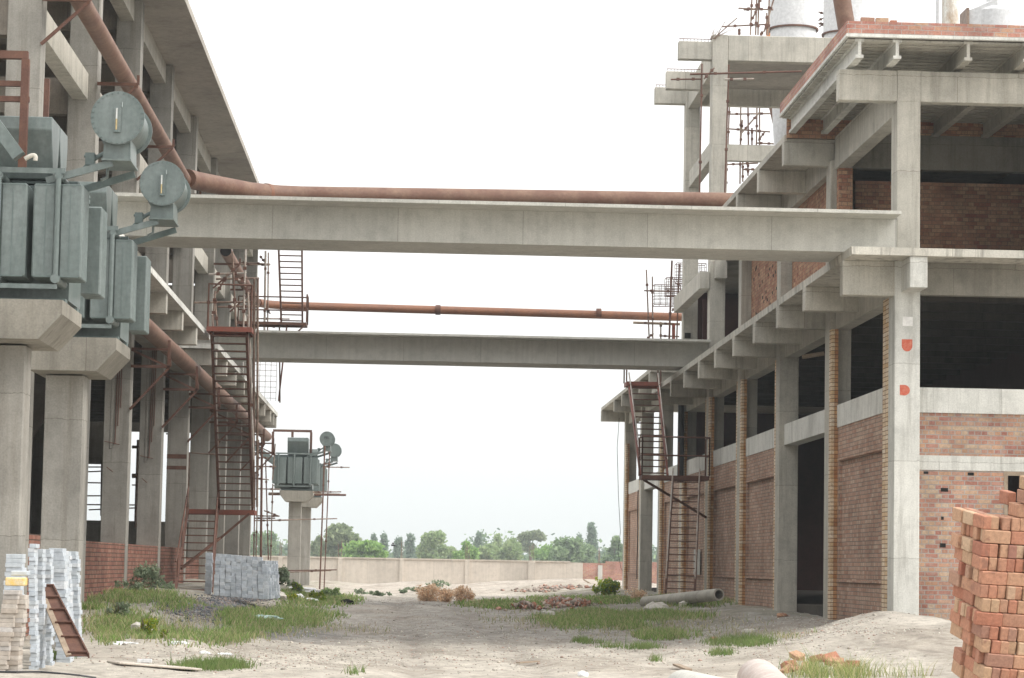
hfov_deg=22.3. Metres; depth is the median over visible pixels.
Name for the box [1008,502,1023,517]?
brick
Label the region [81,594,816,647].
grass
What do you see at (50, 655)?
paving tile
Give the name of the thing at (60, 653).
paving tile
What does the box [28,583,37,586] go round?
paving tile
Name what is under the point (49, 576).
paving tile
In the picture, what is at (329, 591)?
bush
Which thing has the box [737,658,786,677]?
concrete pipe
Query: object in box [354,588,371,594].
bush
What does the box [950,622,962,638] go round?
brick
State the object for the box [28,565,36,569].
paving tile
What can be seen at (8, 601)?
paving tile
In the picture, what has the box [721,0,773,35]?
scaffold
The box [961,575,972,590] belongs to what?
brick
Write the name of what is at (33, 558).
paving tile
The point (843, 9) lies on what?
red pipe
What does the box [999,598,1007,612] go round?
brick
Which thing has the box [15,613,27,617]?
paving tile
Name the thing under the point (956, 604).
brick
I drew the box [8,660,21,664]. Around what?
paving tile
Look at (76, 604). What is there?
paving tile
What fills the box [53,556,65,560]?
paving tile
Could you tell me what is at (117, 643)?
litter
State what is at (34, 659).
paving tile
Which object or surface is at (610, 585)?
bush
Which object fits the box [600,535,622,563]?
tree
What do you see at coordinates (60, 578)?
paving tile
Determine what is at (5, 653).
paving tile
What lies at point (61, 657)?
paving tile
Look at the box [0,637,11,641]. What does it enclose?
paving tile
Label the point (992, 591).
brick
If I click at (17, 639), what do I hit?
paving tile
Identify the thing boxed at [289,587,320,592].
litter
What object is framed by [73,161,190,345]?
transformer
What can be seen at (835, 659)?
broken brick
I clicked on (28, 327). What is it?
concrete pier
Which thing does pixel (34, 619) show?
paving tile
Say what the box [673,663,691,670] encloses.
plank
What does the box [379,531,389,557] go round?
tree
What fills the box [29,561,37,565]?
paving tile
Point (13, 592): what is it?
paving tile
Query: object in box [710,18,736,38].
rebar starter
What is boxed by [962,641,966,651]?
brick
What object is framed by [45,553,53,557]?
paving tile
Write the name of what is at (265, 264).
scaffold
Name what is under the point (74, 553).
paving tile
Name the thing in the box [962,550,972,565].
brick
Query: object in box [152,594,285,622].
gravel
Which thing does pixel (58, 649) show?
paving tile
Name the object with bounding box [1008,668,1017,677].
brick
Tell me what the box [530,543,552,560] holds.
tree
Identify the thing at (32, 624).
paving tile
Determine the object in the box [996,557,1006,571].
brick
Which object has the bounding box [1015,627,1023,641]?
brick
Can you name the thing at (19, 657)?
paving tile
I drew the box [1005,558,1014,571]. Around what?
brick
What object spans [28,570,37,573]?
paving tile
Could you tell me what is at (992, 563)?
brick
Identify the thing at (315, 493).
scaffold plank
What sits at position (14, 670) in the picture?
paving tile
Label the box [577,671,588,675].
litter
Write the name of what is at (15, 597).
paving tile
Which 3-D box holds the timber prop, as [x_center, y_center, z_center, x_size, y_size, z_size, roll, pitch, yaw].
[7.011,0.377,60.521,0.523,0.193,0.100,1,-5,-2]
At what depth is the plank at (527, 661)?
41.15 m
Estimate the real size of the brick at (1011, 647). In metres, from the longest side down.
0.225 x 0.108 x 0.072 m
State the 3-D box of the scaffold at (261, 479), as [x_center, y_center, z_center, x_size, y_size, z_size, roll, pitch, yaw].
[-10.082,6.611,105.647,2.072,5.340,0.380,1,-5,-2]
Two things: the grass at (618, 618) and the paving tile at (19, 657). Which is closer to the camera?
the paving tile at (19, 657)
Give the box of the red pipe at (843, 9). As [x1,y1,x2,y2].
[833,0,853,30]
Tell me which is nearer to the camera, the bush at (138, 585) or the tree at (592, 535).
the bush at (138, 585)
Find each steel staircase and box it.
[174,278,258,591]
[623,370,710,593]
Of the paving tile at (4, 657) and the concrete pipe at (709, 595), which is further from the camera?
the concrete pipe at (709, 595)
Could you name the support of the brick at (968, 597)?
on the brick
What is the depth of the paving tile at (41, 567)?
34.04 m
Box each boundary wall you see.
[250,539,582,583]
[583,547,656,583]
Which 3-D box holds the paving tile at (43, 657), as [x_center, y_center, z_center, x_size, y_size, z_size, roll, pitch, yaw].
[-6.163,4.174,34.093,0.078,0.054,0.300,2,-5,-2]
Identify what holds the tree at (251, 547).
on the ground at (927, 648)
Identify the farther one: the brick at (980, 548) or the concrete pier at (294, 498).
the concrete pier at (294, 498)
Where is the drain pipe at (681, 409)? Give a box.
[677,405,684,481]
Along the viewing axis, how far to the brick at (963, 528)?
21.99 m
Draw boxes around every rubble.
[495,595,601,610]
[501,583,591,592]
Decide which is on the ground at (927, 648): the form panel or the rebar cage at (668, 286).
the form panel
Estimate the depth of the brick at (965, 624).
21.73 m
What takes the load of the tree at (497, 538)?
on the ground at (927, 648)
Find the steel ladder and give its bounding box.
[237,250,308,402]
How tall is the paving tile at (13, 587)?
0.054 m
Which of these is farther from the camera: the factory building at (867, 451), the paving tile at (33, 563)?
the factory building at (867, 451)
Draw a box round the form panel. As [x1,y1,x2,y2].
[45,584,89,657]
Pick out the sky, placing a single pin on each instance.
(457, 94)
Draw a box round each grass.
[53,628,784,674]
[81,583,350,647]
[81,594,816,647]
[274,586,640,609]
[525,590,737,640]
[778,643,947,677]
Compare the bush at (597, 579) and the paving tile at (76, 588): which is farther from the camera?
the bush at (597, 579)
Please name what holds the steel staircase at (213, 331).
on the ground at (927, 648)
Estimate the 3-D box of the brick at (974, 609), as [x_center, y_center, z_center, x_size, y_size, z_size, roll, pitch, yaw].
[3.937,2.303,21.581,0.225,0.108,0.072,6,5,-7]
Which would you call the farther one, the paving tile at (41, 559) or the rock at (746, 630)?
the rock at (746, 630)
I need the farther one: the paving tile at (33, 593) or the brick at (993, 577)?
the paving tile at (33, 593)
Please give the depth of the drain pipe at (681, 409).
86.45 m
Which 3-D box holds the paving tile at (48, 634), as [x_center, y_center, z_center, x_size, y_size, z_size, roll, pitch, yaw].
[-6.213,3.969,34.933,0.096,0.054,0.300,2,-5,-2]
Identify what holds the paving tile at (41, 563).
on the paving tile at (41, 567)
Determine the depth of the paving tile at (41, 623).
33.98 m
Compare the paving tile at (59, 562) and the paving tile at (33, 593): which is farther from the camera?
the paving tile at (59, 562)
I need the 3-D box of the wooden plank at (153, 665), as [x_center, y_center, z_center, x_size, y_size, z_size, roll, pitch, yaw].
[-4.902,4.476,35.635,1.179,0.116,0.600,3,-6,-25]
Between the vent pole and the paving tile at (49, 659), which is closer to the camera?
the paving tile at (49, 659)
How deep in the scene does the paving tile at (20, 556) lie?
32.28 m
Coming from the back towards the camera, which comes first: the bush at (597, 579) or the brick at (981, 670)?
the bush at (597, 579)
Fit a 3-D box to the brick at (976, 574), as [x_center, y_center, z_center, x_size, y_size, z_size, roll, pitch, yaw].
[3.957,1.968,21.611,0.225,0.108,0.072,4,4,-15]
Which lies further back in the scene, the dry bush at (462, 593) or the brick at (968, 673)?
the dry bush at (462, 593)
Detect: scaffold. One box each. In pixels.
[87,433,167,527]
[194,249,259,459]
[241,251,289,329]
[253,438,288,563]
[255,362,276,398]
[268,446,349,588]
[633,260,679,338]
[671,64,801,192]
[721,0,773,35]
[726,107,773,191]
[818,11,822,27]
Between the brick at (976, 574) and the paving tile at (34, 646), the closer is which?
the brick at (976, 574)
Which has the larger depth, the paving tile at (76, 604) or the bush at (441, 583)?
the bush at (441, 583)
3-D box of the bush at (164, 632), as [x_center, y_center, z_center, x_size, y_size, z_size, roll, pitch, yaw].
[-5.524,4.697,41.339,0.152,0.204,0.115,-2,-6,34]
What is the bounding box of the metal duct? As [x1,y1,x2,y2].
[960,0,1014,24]
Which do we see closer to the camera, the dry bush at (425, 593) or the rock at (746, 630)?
the rock at (746, 630)
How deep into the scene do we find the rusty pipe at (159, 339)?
64.38 m
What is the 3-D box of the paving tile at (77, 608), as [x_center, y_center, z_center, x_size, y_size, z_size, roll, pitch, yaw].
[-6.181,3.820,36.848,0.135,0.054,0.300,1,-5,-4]
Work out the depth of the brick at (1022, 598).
21.54 m
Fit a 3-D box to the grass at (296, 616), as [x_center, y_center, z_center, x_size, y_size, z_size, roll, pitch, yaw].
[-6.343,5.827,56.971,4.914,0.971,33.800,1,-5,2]
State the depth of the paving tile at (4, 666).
30.98 m
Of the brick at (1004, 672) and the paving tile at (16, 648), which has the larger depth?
the paving tile at (16, 648)
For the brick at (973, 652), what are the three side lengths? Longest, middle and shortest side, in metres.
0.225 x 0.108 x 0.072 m
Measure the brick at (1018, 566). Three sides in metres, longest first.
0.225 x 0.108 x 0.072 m
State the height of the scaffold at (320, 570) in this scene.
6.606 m
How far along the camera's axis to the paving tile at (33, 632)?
33.17 m
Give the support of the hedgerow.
on the ground at (927, 648)
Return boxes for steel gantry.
[0,50,49,166]
[271,429,311,454]
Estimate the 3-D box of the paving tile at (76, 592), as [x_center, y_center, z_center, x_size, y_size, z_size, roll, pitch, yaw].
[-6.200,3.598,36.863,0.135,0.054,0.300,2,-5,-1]
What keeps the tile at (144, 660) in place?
on the ground at (927, 648)
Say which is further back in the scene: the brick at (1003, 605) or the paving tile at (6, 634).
the paving tile at (6, 634)
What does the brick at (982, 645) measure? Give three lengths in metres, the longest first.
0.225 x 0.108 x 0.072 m
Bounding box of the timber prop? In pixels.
[802,351,823,358]
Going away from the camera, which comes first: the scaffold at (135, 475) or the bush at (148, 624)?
the bush at (148, 624)
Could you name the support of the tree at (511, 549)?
on the ground at (927, 648)
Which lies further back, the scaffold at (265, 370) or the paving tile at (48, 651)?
the scaffold at (265, 370)
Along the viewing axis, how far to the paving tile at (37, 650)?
33.16 m
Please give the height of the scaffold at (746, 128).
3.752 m
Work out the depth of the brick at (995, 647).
21.44 m
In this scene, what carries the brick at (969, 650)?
on the brick at (969, 662)
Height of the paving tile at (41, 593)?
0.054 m
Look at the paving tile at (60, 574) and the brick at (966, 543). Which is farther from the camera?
the paving tile at (60, 574)
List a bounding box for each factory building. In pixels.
[0,0,277,640]
[601,21,1023,619]
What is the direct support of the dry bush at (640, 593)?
on the ground at (927, 648)
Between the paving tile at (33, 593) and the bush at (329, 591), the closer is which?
the paving tile at (33, 593)
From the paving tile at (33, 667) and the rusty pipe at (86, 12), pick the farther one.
the rusty pipe at (86, 12)
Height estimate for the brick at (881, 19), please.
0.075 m
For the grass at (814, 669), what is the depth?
36.66 m
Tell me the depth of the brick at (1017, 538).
21.56 m
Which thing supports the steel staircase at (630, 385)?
attached to the factory building at (867, 451)
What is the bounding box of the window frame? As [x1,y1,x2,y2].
[1004,471,1023,514]
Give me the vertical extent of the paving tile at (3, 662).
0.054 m
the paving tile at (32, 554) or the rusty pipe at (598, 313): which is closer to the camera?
the paving tile at (32, 554)
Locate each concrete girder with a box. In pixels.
[115,192,901,261]
[218,330,710,370]
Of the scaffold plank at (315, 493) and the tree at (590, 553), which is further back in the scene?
the tree at (590, 553)
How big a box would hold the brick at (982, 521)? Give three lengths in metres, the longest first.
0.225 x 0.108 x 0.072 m
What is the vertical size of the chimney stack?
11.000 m
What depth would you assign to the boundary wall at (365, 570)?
184.19 m
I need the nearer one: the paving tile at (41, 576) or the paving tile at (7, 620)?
the paving tile at (7, 620)
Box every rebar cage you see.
[653,284,680,306]
[664,277,681,296]
[675,262,706,283]
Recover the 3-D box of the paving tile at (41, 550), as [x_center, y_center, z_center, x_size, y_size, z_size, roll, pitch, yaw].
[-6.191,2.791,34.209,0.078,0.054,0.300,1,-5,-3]
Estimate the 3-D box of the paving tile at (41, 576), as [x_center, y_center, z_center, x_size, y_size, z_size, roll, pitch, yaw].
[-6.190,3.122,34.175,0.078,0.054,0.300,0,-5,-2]
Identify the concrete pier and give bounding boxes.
[0,299,81,612]
[31,337,129,648]
[280,490,314,585]
[300,497,321,585]
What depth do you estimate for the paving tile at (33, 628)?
33.18 m
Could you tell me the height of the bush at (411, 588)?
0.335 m
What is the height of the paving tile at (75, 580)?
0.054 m
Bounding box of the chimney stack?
[942,0,958,23]
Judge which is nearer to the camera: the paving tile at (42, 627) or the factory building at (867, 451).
the paving tile at (42, 627)
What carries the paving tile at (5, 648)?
on the paving tile at (5, 653)
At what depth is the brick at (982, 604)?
21.45 m
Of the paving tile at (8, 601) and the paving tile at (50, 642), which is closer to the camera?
the paving tile at (8, 601)
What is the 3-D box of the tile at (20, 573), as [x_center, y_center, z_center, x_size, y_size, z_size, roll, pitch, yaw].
[-5.953,2.836,31.486,0.200,0.060,0.250,1,-5,-2]
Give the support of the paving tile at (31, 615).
on the paving tile at (34, 619)
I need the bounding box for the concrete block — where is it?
[205,573,212,576]
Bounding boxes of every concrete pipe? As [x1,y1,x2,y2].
[640,588,723,605]
[668,670,721,677]
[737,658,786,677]
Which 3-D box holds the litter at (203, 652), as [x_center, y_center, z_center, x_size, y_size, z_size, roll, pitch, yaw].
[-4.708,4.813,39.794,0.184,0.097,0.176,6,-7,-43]
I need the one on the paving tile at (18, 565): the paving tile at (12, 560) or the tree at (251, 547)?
the paving tile at (12, 560)
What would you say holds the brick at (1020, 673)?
on the brick
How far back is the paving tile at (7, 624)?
31.02 m
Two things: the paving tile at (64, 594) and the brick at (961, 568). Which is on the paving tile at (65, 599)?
the paving tile at (64, 594)
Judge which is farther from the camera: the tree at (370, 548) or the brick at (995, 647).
the tree at (370, 548)
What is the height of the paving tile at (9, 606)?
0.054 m
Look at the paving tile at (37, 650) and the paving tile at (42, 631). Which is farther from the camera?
the paving tile at (42, 631)
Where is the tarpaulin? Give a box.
[280,591,286,599]
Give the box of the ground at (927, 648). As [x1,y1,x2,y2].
[0,578,962,677]
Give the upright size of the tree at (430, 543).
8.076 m
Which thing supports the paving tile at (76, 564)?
on the paving tile at (76, 568)
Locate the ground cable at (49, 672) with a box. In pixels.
[0,671,95,677]
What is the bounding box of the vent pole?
[936,0,938,22]
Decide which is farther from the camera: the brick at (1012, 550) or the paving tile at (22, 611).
the paving tile at (22, 611)
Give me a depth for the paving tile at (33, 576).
33.24 m
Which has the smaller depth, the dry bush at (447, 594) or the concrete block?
the concrete block
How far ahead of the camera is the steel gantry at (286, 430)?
120.81 m
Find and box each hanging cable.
[617,424,622,570]
[636,490,638,578]
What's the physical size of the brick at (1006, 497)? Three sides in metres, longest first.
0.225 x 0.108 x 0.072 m
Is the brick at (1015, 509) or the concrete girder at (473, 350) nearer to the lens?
the brick at (1015, 509)
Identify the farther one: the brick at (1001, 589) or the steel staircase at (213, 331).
the steel staircase at (213, 331)
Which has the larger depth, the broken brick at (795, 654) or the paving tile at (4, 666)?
the broken brick at (795, 654)
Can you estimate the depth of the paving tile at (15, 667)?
31.08 m
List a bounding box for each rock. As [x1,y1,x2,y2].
[130,622,151,630]
[541,610,554,615]
[644,601,669,610]
[741,628,754,632]
[776,612,787,617]
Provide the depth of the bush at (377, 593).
102.45 m
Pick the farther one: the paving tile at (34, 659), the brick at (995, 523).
the paving tile at (34, 659)
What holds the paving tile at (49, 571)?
on the paving tile at (49, 576)
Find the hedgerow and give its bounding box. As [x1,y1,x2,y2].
[257,528,656,562]
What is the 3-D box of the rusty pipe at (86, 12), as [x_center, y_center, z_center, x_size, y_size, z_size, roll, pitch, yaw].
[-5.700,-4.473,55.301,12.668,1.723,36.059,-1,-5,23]
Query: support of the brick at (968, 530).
on the brick
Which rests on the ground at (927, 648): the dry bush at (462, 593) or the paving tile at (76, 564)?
the dry bush at (462, 593)
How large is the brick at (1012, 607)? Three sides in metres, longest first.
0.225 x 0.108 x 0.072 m
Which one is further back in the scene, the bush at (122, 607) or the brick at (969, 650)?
the bush at (122, 607)
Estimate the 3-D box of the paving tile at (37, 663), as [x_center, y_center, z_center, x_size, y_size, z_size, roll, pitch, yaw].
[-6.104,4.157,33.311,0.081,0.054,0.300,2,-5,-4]
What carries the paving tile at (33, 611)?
on the paving tile at (31, 615)
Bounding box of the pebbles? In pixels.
[29,593,952,677]
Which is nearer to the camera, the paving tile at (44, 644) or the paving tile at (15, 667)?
the paving tile at (15, 667)
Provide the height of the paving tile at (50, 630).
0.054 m
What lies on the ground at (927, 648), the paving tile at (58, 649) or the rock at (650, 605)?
the rock at (650, 605)
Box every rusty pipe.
[40,0,732,206]
[129,318,274,473]
[213,249,681,320]
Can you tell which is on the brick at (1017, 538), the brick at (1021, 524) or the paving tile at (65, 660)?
the brick at (1021, 524)
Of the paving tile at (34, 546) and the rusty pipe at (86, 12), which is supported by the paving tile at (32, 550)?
the paving tile at (34, 546)
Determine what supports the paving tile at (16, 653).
on the paving tile at (19, 657)
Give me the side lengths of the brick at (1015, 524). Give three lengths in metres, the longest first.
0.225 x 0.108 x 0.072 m
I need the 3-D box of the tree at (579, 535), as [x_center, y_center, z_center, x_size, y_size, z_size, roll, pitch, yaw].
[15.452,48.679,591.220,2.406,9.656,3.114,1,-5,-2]
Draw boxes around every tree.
[250,530,259,554]
[257,530,277,555]
[310,534,324,556]
[319,522,361,556]
[339,539,388,557]
[370,533,377,540]
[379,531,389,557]
[392,535,403,557]
[404,533,416,557]
[415,530,450,558]
[439,545,455,558]
[451,540,480,559]
[473,532,483,547]
[479,542,502,559]
[492,533,501,547]
[495,537,524,559]
[516,529,547,560]
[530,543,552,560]
[549,536,585,562]
[574,542,598,562]
[576,532,584,542]
[585,522,598,554]
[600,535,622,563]
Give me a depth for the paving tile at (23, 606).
31.14 m
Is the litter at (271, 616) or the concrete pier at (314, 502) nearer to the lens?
the litter at (271, 616)
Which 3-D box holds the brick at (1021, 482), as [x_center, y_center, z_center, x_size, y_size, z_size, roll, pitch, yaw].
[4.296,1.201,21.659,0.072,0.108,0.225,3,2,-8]
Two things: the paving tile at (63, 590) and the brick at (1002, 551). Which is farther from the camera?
the paving tile at (63, 590)
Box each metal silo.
[769,0,818,144]
[821,0,869,37]
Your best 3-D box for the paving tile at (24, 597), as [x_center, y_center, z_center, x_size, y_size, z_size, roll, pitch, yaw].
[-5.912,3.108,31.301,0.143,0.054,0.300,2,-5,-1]
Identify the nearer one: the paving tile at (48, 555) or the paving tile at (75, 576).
the paving tile at (48, 555)
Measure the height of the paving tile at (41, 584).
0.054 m
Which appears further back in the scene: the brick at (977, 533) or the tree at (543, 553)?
the tree at (543, 553)
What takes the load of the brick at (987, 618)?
on the brick at (1003, 631)
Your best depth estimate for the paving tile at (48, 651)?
34.75 m
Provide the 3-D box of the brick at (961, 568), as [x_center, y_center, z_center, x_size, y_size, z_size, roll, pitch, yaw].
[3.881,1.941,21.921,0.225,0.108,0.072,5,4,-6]
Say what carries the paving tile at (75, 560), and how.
on the paving tile at (76, 564)
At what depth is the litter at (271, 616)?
55.71 m
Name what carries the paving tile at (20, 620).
on the paving tile at (20, 624)
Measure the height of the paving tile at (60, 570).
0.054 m
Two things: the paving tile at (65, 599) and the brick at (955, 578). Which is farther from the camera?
the paving tile at (65, 599)
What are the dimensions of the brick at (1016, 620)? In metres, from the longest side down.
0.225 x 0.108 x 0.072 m
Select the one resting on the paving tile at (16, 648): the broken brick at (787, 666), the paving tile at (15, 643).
the paving tile at (15, 643)
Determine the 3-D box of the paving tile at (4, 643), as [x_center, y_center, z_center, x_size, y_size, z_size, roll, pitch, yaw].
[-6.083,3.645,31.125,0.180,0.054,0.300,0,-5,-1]
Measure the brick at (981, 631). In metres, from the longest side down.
0.225 x 0.108 x 0.072 m
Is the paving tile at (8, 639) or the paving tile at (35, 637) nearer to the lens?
the paving tile at (8, 639)
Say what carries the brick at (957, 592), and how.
on the brick at (956, 604)
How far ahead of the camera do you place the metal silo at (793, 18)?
90.38 m
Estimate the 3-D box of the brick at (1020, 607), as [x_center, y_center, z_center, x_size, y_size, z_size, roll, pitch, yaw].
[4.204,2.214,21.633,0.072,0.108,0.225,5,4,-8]
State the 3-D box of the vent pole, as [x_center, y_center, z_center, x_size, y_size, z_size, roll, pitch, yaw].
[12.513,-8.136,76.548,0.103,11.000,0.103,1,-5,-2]
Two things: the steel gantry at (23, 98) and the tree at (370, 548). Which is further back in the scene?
the tree at (370, 548)
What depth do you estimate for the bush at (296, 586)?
82.80 m
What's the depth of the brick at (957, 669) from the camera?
21.91 m
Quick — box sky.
[87,0,1023,555]
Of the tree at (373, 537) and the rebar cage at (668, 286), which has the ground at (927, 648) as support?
the tree at (373, 537)
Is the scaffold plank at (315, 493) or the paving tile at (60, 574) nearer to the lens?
the paving tile at (60, 574)
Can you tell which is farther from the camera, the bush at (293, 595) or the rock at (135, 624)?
the bush at (293, 595)
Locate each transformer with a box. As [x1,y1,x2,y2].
[0,91,152,311]
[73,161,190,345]
[255,431,334,490]
[309,443,341,496]
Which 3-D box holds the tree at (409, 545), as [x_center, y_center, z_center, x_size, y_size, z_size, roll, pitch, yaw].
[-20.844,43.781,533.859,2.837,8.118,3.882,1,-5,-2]
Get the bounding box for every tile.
[0,613,14,617]
[0,618,14,622]
[0,623,14,626]
[0,627,13,631]
[0,632,13,636]
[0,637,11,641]
[0,641,10,645]
[0,646,10,650]
[0,651,10,655]
[0,655,9,659]
[0,660,7,664]
[0,665,8,668]
[1,604,17,608]
[1,609,17,613]
[3,595,19,599]
[3,599,18,603]
[4,585,23,589]
[4,590,22,594]
[5,563,24,567]
[5,577,26,585]
[6,554,25,558]
[6,558,25,562]
[6,567,26,571]
[6,669,21,673]
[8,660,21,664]
[9,664,22,669]
[10,650,22,655]
[10,655,22,659]
[11,571,29,575]
[11,641,23,645]
[11,646,22,650]
[12,637,23,641]
[13,627,25,631]
[14,632,24,636]
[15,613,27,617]
[15,618,26,622]
[15,623,25,626]
[17,609,26,613]
[18,595,28,599]
[18,604,28,608]
[19,600,28,603]
[28,548,37,552]
[28,552,37,556]
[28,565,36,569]
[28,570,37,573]
[28,574,36,578]
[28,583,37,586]
[28,622,37,626]
[29,544,39,547]
[29,557,37,560]
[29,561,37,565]
[29,578,37,582]
[29,587,37,591]
[29,592,37,595]
[29,596,37,599]
[29,600,38,604]
[29,605,38,608]
[29,609,38,613]
[29,613,37,617]
[29,626,37,630]
[29,631,38,634]
[29,657,39,661]
[29,666,38,669]
[30,618,38,621]
[30,635,39,639]
[30,639,39,643]
[30,648,39,652]
[30,652,39,656]
[31,644,39,648]
[31,661,39,665]
[37,562,45,565]
[37,566,45,569]
[37,574,45,578]
[37,595,45,599]
[38,549,45,552]
[38,553,45,556]
[38,557,46,561]
[38,583,45,586]
[38,591,45,595]
[38,604,46,608]
[38,612,46,616]
[38,617,46,620]
[38,621,46,625]
[38,625,45,629]
[38,629,45,633]
[39,642,46,646]
[39,655,46,659]
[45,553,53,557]
[45,566,53,569]
[45,570,53,573]
[45,578,52,582]
[45,632,54,636]
[45,657,52,661]
[45,661,54,665]
[46,549,53,553]
[46,574,53,578]
[46,628,53,632]
[46,640,53,644]
[46,649,52,653]
[46,653,53,657]
[49,548,65,552]
[52,561,67,564]
[52,565,66,568]
[52,581,67,584]
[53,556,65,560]
[53,573,66,576]
[53,577,67,580]
[54,552,65,556]
[54,569,66,572]
[55,585,67,588]
[55,647,62,650]
[56,655,72,658]
[56,659,73,662]
[57,589,68,592]
[57,651,64,654]
[59,593,68,596]
[61,597,69,601]
[69,551,78,554]
[70,579,79,582]
[71,559,80,562]
[71,563,80,566]
[71,571,79,574]
[71,575,80,578]
[71,591,80,594]
[71,603,80,606]
[72,567,80,570]
[72,587,80,590]
[73,607,81,610]
[73,610,82,614]
[74,618,81,622]
[137,659,151,662]
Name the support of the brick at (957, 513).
on the brick at (963, 528)
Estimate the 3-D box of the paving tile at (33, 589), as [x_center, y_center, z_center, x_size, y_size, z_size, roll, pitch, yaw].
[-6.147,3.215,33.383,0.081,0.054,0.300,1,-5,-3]
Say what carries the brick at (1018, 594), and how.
on the brick at (1020, 607)
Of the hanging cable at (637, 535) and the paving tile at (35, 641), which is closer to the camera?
the paving tile at (35, 641)
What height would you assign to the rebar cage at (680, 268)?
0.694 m
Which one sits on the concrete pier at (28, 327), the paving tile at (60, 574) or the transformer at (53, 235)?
the transformer at (53, 235)
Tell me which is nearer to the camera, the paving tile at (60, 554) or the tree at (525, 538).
the paving tile at (60, 554)
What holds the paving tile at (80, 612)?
on the paving tile
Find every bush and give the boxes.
[106,601,130,616]
[114,579,154,591]
[128,560,175,588]
[140,617,158,635]
[160,629,167,637]
[278,565,290,586]
[285,593,297,599]
[290,579,303,591]
[307,590,326,600]
[320,587,340,595]
[341,599,353,603]
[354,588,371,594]
[369,590,391,595]
[398,588,407,593]
[404,586,416,590]
[414,583,443,601]
[425,579,450,586]
[436,586,456,601]
[452,585,475,600]
[591,578,621,594]
[595,576,611,584]
[624,587,647,599]
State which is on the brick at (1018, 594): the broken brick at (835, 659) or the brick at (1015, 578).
the brick at (1015, 578)
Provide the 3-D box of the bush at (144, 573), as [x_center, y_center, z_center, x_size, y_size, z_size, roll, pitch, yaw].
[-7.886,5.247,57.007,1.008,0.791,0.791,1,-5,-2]
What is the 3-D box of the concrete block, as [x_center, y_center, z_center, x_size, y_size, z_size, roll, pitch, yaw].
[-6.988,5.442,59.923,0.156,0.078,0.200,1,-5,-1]
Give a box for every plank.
[107,660,201,670]
[269,492,339,493]
[516,661,539,662]
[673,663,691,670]
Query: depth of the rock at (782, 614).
57.14 m
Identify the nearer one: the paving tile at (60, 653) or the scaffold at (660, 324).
the paving tile at (60, 653)
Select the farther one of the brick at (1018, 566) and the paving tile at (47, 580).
the paving tile at (47, 580)
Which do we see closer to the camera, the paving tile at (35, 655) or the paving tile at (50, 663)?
the paving tile at (35, 655)
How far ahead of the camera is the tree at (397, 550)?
541.15 m
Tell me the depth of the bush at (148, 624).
43.68 m
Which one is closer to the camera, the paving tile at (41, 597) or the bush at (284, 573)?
the paving tile at (41, 597)
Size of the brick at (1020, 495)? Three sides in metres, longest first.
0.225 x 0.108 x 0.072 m
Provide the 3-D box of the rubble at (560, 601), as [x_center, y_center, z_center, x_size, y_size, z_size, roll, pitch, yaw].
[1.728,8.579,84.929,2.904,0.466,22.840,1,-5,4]
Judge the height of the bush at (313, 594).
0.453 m
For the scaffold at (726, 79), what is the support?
on the factory building at (867, 451)
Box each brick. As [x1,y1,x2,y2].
[780,664,791,673]
[789,650,804,660]
[822,651,839,663]
[827,657,843,665]
[860,17,874,21]
[875,18,888,21]
[948,570,962,586]
[950,608,960,625]
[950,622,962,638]
[951,532,964,547]
[951,659,964,677]
[952,507,965,522]
[952,585,963,599]
[953,599,962,612]
[953,646,965,664]
[954,547,962,560]
[958,561,965,575]
[958,601,965,613]
[960,602,969,616]
[960,616,972,631]
[961,523,966,534]
[961,536,973,551]
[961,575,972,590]
[961,629,974,645]
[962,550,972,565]
[962,589,974,605]
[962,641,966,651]
[963,510,976,525]
[964,655,973,671]
[964,667,973,677]
[965,565,972,578]
[966,524,970,536]
[966,606,977,620]
[966,644,972,656]
[970,526,973,537]
[970,580,988,597]
[971,553,987,570]
[971,622,989,638]
[972,540,989,556]
[972,608,999,620]
[972,646,976,658]
[973,513,991,528]
[973,527,980,539]
[973,610,1002,626]
[973,661,991,677]
[974,568,988,581]
[974,595,990,611]
[974,635,990,652]
[974,649,984,663]
[978,570,1006,585]
[982,529,1010,543]
[984,514,998,529]
[984,652,1013,668]
[987,557,996,570]
[987,584,996,598]
[988,543,997,556]
[989,598,999,612]
[989,626,998,639]
[989,639,1000,653]
[991,667,1000,677]
[993,514,1010,530]
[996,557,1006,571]
[996,585,1005,598]
[997,544,1007,557]
[997,626,1008,640]
[998,639,1008,654]
[999,490,1015,504]
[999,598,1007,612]
[999,667,1009,677]
[1000,612,1023,627]
[1003,515,1019,530]
[1004,585,1015,599]
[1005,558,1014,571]
[1006,544,1016,558]
[1006,572,1023,586]
[1007,600,1016,613]
[1007,627,1016,641]
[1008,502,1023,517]
[1008,641,1015,654]
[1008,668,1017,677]
[1009,530,1023,544]
[1010,515,1023,530]
[1012,654,1023,668]
[1013,544,1023,558]
[1014,558,1023,571]
[1014,586,1022,599]
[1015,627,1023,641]
[1015,641,1023,655]
[1016,600,1023,613]
[1017,489,1023,503]
[1017,669,1023,677]
[1019,475,1023,488]
[1021,586,1023,600]
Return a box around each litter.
[112,641,137,644]
[170,641,188,643]
[199,650,210,653]
[258,615,283,618]
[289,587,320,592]
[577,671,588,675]
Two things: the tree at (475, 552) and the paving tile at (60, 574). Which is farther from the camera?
the tree at (475, 552)
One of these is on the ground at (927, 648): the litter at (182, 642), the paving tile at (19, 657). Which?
the litter at (182, 642)
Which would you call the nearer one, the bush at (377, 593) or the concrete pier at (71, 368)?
the concrete pier at (71, 368)
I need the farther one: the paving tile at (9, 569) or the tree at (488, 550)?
the tree at (488, 550)
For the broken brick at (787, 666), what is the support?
on the ground at (927, 648)
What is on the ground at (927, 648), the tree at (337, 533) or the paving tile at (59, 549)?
the tree at (337, 533)
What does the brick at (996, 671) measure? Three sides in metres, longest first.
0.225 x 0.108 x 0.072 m

